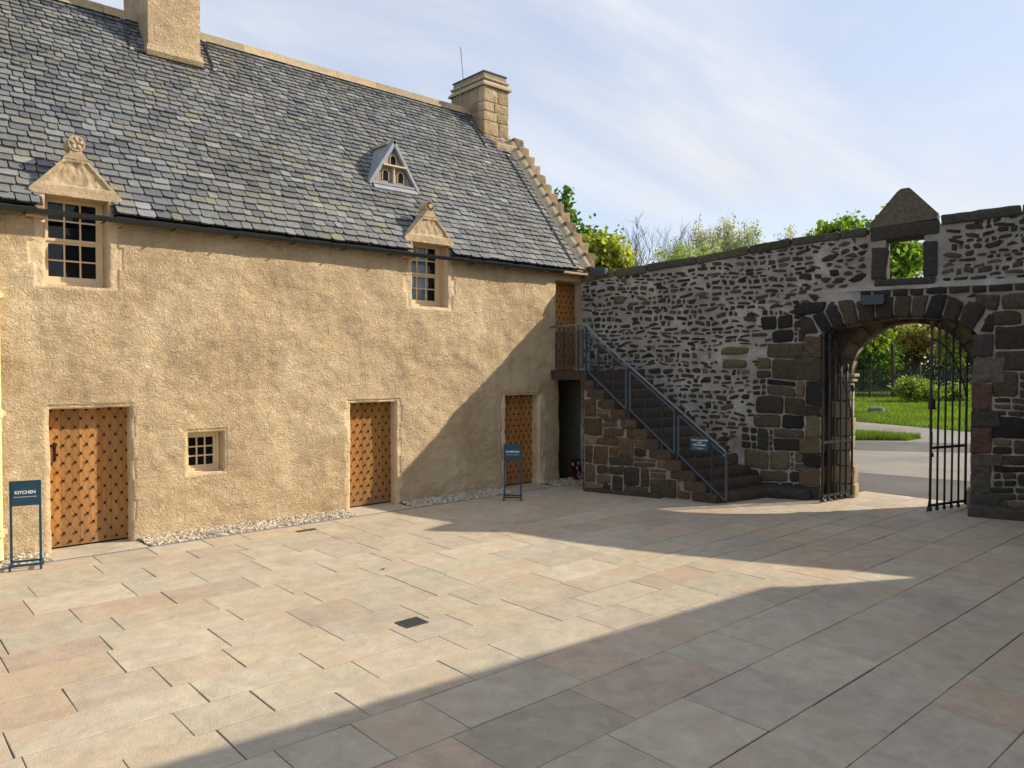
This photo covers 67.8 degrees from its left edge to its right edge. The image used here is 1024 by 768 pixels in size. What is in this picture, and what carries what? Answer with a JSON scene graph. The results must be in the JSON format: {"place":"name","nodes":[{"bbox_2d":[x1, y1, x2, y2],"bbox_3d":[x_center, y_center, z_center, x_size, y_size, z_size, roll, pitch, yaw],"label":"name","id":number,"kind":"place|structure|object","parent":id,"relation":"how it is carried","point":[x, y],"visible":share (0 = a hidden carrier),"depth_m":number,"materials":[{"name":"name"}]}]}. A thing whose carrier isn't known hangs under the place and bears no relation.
{"place":"outdoors","nodes":[
{"label":"outdoors","id":0,"kind":"place"},
{"bbox_2d":[0,476,1023,767],"bbox_3d":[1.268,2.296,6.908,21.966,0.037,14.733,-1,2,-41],"label":"courtyard paving","id":1,"kind":"structure","parent":0,"point":[532,616],"depth_m":6.79,"materials":[{"name":"stone"}]},
{"bbox_2d":[8,480,43,571],"bbox_3d":[-5.866,1.694,9.194,0.341,1.060,0.245,-1,2,-27],"label":"sign stand","id":2,"kind":"object","parent":1,"relation":"on","point":[25,493],"visible":1,"depth_m":9.17,"materials":[{"name":"blue metal"}]},
{"bbox_2d":[0,551,51,568],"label":"gravel","id":3,"kind":"structure","parent":1,"relation":"on","point":[5,563],"depth_m":9.57,"materials":[{"name":"beige gravel"}]},
{"bbox_2d":[138,508,356,545],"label":"gravel","id":4,"kind":"structure","parent":1,"relation":"on","point":[190,534],"depth_m":11.39,"materials":[{"name":"beige gravel"}]},
{"bbox_2d":[206,531,221,534],"bbox_3d":[-4.322,2.155,11.052,0.217,0.024,0.217,-1,2,-41],"label":"drain cover","id":5,"kind":"object","parent":4,"relation":"on","point":[213,532],"visible":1,"depth_m":11.00,"materials":[{"name":"grey metal"}]},
{"bbox_2d":[0,485,565,569],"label":"slot drain","id":6,"kind":"object","parent":1,"relation":"on","point":[280,527],"visible":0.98,"depth_m":11.45,"materials":[{"name":"grey metal"}]},
{"bbox_2d":[0,0,594,560],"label":"harled house","id":7,"kind":"structure","parent":1,"relation":"on","point":[242,284],"depth_m":12.22,"materials":[{"name":"paint"}]},
{"bbox_2d":[20,198,102,287],"bbox_3d":[-5.967,-1.796,10.326,1.130,1.405,0.265,-1,2,-41],"label":"window","id":8,"kind":"structure","parent":7,"relation":"in","point":[73,246],"depth_m":10.39,"materials":[{"name":"beige glass"}]},
{"bbox_2d":[48,407,127,547],"bbox_3d":[-5.779,1.221,10.405,1.030,1.900,0.124,-1,2,-41],"label":"door","id":9,"kind":"structure","parent":7,"relation":"in","point":[89,484],"depth_m":10.40,"materials":[{"name":"brown wood"}]},
{"bbox_2d":[187,431,220,472],"bbox_3d":[-4.703,1.115,11.473,0.920,0.800,0.266,-1,2,-41],"label":"window","id":10,"kind":"structure","parent":7,"relation":"in","point":[203,447],"depth_m":11.53,"materials":[{"name":"beige glass"}]},
{"bbox_2d":[350,402,390,506],"bbox_3d":[-2.523,1.186,13.312,0.980,1.830,0.084,-1,2,-41],"label":"door","id":11,"kind":"structure","parent":7,"relation":"in","point":[370,423],"depth_m":13.33,"materials":[{"name":"brown wood"}]},
{"bbox_2d":[389,245,439,306],"bbox_3d":[-1.701,-1.897,14.098,1.180,1.385,0.265,-1,2,-41],"label":"window","id":12,"kind":"structure","parent":7,"relation":"in","point":[425,271],"depth_m":14.19,"materials":[{"name":"beige glass"}]},
{"bbox_2d":[505,395,531,484],"bbox_3d":[0.063,1.115,15.626,0.980,1.860,0.084,-1,2,-41],"label":"door","id":13,"kind":"structure","parent":7,"relation":"in","point":[518,411],"depth_m":15.68,"materials":[{"name":"brown wood"}]},
{"bbox_2d":[555,282,574,368],"bbox_3d":[1.046,-1.261,16.479,0.840,1.890,0.084,-1,2,-41],"label":"door","id":14,"kind":"structure","parent":7,"relation":"in","point":[565,292],"depth_m":16.55,"materials":[{"name":"brown wood"}]},
{"bbox_2d":[296,528,316,532],"bbox_3d":[-3.058,2.185,11.330,0.300,0.028,0.100,-1,2,-41],"label":"drain grate","id":15,"kind":"object","parent":1,"relation":"on","point":[311,529],"visible":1,"depth_m":11.30,"materials":[{"name":"metal"}]},
{"bbox_2d":[395,616,428,627],"bbox_3d":[-0.955,2.283,7.263,0.250,0.028,0.210,-1,2,-41],"label":"drain grate","id":16,"kind":"object","parent":1,"relation":"on","point":[411,622],"visible":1,"depth_m":7.25,"materials":[{"name":"metal"}]},
{"bbox_2d":[399,488,511,506],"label":"gravel","id":17,"kind":"structure","parent":1,"relation":"on","point":[434,500],"depth_m":13.97,"materials":[{"name":"grey gravel"}]},
{"bbox_2d":[503,444,521,500],"bbox_3d":[0.011,1.603,13.884,0.341,1.020,0.245,0,1,0],"label":"sign stand","id":18,"kind":"object","parent":1,"relation":"on","point":[512,452],"visible":1,"depth_m":13.86,"materials":[{"name":"metal"}]},
{"bbox_2d":[542,477,582,486],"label":"gravel","id":19,"kind":"structure","parent":1,"relation":"on","point":[567,481],"depth_m":15.85,"materials":[{"name":"grey gravel"}]},
{"bbox_2d":[569,458,581,479],"bbox_3d":[1.363,1.819,16.177,0.115,0.454,0.400,1,2,36],"label":"heraldic shield","id":20,"kind":"object","parent":19,"relation":"on","point":[575,468],"visible":1,"depth_m":16.15,"materials":[{"name":"red paint"}]},
{"bbox_2d":[551,370,765,503],"bbox_3d":[2.748,0.938,14.887,4.426,2.410,1.578,1,2,33],"label":"stone stair","id":21,"kind":"object","parent":1,"relation":"on","point":[623,454],"visible":0.91,"depth_m":14.47,"materials":[{"name":"stone"}]},
{"bbox_2d":[550,323,729,500],"bbox_3d":[2.177,0.437,14.483,3.968,3.220,0.457,1,2,40],"label":"stair railing","id":22,"kind":"object","parent":21,"relation":"on","point":[644,398],"visible":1,"depth_m":14.21,"materials":[{"name":"grey metal"}]},
{"bbox_2d":[690,436,708,450],"bbox_3d":[3.350,1.068,13.614,0.330,0.250,0.010,1,2,32],"label":"sign plate","id":23,"kind":"object","parent":22,"relation":"attached to","point":[699,443],"visible":1,"depth_m":13.61,"materials":[{"name":"metal"}]},
{"bbox_2d":[763,484,811,499],"bbox_3d":[5.107,2.017,14.167,0.887,0.319,0.448,0,1,20],"label":"boulder","id":24,"kind":"object","parent":1,"relation":"on","point":[778,491],"visible":0.82,"depth_m":14.00,"materials":[{"name":"stone"}]},
{"bbox_2d":[89,0,1023,368],"label":"sky","id":25,"kind":"structure","parent":0,"point":[779,114],"materials":[{"name":"blue"}]},
{"bbox_2d":[651,234,722,262],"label":"willow","id":26,"kind":"object","parent":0,"point":[682,251],"visible":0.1,"depth_m":55.32,"materials":[{"name":"green plant"}]},
{"bbox_2d":[854,428,920,439],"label":"grass","id":27,"kind":"structure","parent":0,"point":[866,434],"depth_m":25.38,"materials":[{"name":"green plant"}]},
{"bbox_2d":[876,438,921,440],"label":"verge","id":28,"kind":"structure","parent":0,"point":[895,440],"depth_m":25.11,"materials":[{"name":"green plant"}]},
{"bbox_2d":[853,421,970,480],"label":"road","id":29,"kind":"structure","parent":0,"point":[907,463],"depth_m":20.27,"materials":[{"name":"grey asphalt"}]},
{"bbox_2d":[854,441,969,452],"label":"path","id":30,"kind":"structure","parent":0,"point":[894,446],"depth_m":23.23,"materials":[{"name":"grey concrete"}]},
{"bbox_2d":[854,383,971,431],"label":"lawn","id":31,"kind":"structure","parent":0,"point":[888,392],"depth_m":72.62,"materials":[{"name":"green plant"}]},
{"bbox_2d":[554,185,603,238],"bbox_3d":[2.596,-3.341,32.095,3.145,10.165,3.220,-1,2,-41],"label":"sycamore","id":32,"kind":"object","parent":31,"relation":"on","point":[568,206],"visible":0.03,"depth_m":31.61,"materials":[{"name":"green plant"}]},
{"bbox_2d":[582,224,646,274],"bbox_3d":[3.586,-2.174,29.939,4.506,7.939,3.231,0,1,2],"label":"sycamore","id":33,"kind":"object","parent":31,"relation":"on","point":[608,253],"visible":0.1,"depth_m":29.25,"materials":[{"name":"green plant"}]},
{"bbox_2d":[622,210,667,265],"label":"bare tree","id":34,"kind":"object","parent":31,"relation":"on","point":[637,245],"visible":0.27,"depth_m":61.13,"materials":[{"name":"plant"}]},
{"bbox_2d":[651,222,713,262],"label":"bare tree","id":35,"kind":"object","parent":31,"relation":"on","point":[691,238],"visible":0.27,"depth_m":61.51,"materials":[{"name":"plant"}]},
{"bbox_2d":[666,217,727,255],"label":"bare tree","id":36,"kind":"object","parent":31,"relation":"on","point":[694,237],"visible":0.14,"depth_m":71.76,"materials":[{"name":"plant"}]},
{"bbox_2d":[687,214,725,254],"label":"poplar","id":37,"kind":"object","parent":31,"relation":"on","point":[697,238],"visible":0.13,"depth_m":73.06,"materials":[{"name":"green plant"}]},
{"bbox_2d":[702,210,760,251],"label":"poplar","id":38,"kind":"object","parent":31,"relation":"on","point":[728,232],"visible":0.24,"depth_m":68.72,"materials":[{"name":"green plant"}]},
{"bbox_2d":[714,224,766,250],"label":"poplar","id":39,"kind":"object","parent":31,"relation":"on","point":[754,241],"visible":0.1,"depth_m":67.50,"materials":[{"name":"green plant"}]},
{"bbox_2d":[757,224,815,242],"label":"poplar","id":40,"kind":"object","parent":31,"relation":"on","point":[789,229],"visible":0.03,"depth_m":72.35,"materials":[{"name":"green plant"}]},
{"bbox_2d":[804,203,922,278],"bbox_3d":[15.609,-3.417,35.989,8.304,10.128,5.016,0,1,14],"label":"maple","id":41,"kind":"object","parent":31,"relation":"on","point":[906,257],"visible":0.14,"depth_m":35.06,"materials":[{"name":"green plant"}]},
{"bbox_2d":[867,406,884,411],"bbox_3d":[18.891,1.383,39.546,0.762,0.446,1.010,1,2,33],"label":"flat rock","id":42,"kind":"object","parent":31,"relation":"on","point":[876,408],"visible":0.61,"depth_m":39.21,"materials":[{"name":"stone"}]},
{"bbox_2d":[859,326,902,397],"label":"young tree","id":43,"kind":"object","parent":31,"relation":"on","point":[886,337],"visible":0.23,"depth_m":54.85,"materials":[{"name":"green plant"}]},
{"bbox_2d":[854,335,910,390],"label":"woodland tree","id":44,"kind":"object","parent":31,"relation":"on","point":[882,359],"visible":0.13,"depth_m":72.80,"materials":[{"name":"green plant"}]},
{"bbox_2d":[891,264,916,397],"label":"maple","id":45,"kind":"object","parent":31,"relation":"on","point":[892,362],"visible":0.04,"depth_m":56.98,"materials":[{"name":"green plant"}]},
{"bbox_2d":[854,356,969,387],"bbox_3d":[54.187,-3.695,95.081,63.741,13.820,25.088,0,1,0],"label":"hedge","id":46,"kind":"object","parent":31,"relation":"on","point":[927,367],"visible":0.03,"depth_m":88.14,"materials":[{"name":"green plant"}]},
{"bbox_2d":[855,369,971,395],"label":"park railing","id":47,"kind":"object","parent":31,"relation":"on","point":[884,372],"visible":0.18,"depth_m":58.35,"materials":[{"name":"black metal"}]},
{"bbox_2d":[888,324,943,378],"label":"blossom tree","id":48,"kind":"object","parent":31,"relation":"on","point":[914,339],"visible":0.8,"depth_m":61.77,"materials":[{"name":"green plant"}]},
{"bbox_2d":[888,324,947,379],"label":"woodland tree","id":49,"kind":"object","parent":31,"relation":"on","point":[910,364],"visible":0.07,"depth_m":79.97,"materials":[{"name":"green plant"}]},
{"bbox_2d":[887,373,950,402],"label":"shrub","id":50,"kind":"object","parent":31,"relation":"on","point":[908,389],"visible":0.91,"depth_m":49.64,"materials":[{"name":"green plant"}]},
{"bbox_2d":[923,328,969,377],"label":"young tree","id":51,"kind":"object","parent":31,"relation":"on","point":[956,353],"visible":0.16,"depth_m":59.41,"materials":[{"name":"green plant"}]},
{"bbox_2d":[926,338,969,385],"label":"woodland tree","id":52,"kind":"object","parent":31,"relation":"on","point":[943,368],"visible":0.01,"depth_m":83.89,"materials":[{"name":"green plant"}]},
{"bbox_2d":[940,374,970,401],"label":"shrub","id":53,"kind":"object","parent":31,"relation":"on","point":[956,391],"visible":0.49,"depth_m":50.50,"materials":[{"name":"green plant"}]},
{"bbox_2d":[948,337,971,388],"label":"woodland tree","id":54,"kind":"object","parent":31,"relation":"on","point":[964,367],"visible":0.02,"depth_m":78.91,"materials":[{"name":"green plant"}]},
{"bbox_2d":[857,472,969,502],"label":"forecourt","id":55,"kind":"structure","parent":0,"point":[903,485],"depth_m":15.66,"materials":[{"name":"grey asphalt"}]},
{"bbox_2d":[917,240,922,379],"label":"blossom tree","id":56,"kind":"object","parent":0,"point":[920,364],"visible":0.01,"depth_m":69.49,"materials":[{"name":"green plant"}]},
{"label":"ground","id":57,"kind":"structure","parent":0,"visible":0},
{"bbox_2d":[580,188,1023,521],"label":"rubble wall","id":58,"kind":"structure","parent":57,"relation":"on","point":[724,347],"depth_m":14.04,"materials":[{"name":"stone"}]},
{"bbox_2d":[590,268,607,275],"bbox_3d":[1.864,-2.376,16.186,0.340,0.146,0.210,1,2,33],"label":"floodlight","id":59,"kind":"object","parent":58,"relation":"attached to","point":[598,271],"visible":1,"depth_m":16.10,"materials":[{"name":"grey metal"}]},
{"bbox_2d":[820,331,854,501],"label":"iron gate","id":60,"kind":"structure","parent":58,"relation":"attached to","point":[841,440],"depth_m":13.78,"materials":[{"name":"black metal"}]},
{"bbox_2d":[860,294,884,304],"bbox_3d":[6.279,-1.466,13.256,0.370,0.156,0.200,1,2,33],"label":"floodlight","id":61,"kind":"object","parent":58,"relation":"attached to","point":[872,299],"visible":1,"depth_m":13.17,"materials":[{"name":"grey metal"}]},
{"bbox_2d":[926,321,968,511],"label":"iron gate","id":62,"kind":"structure","parent":58,"relation":"attached to","point":[931,404],"depth_m":12.86,"materials":[{"name":"black metal"}]}
]}

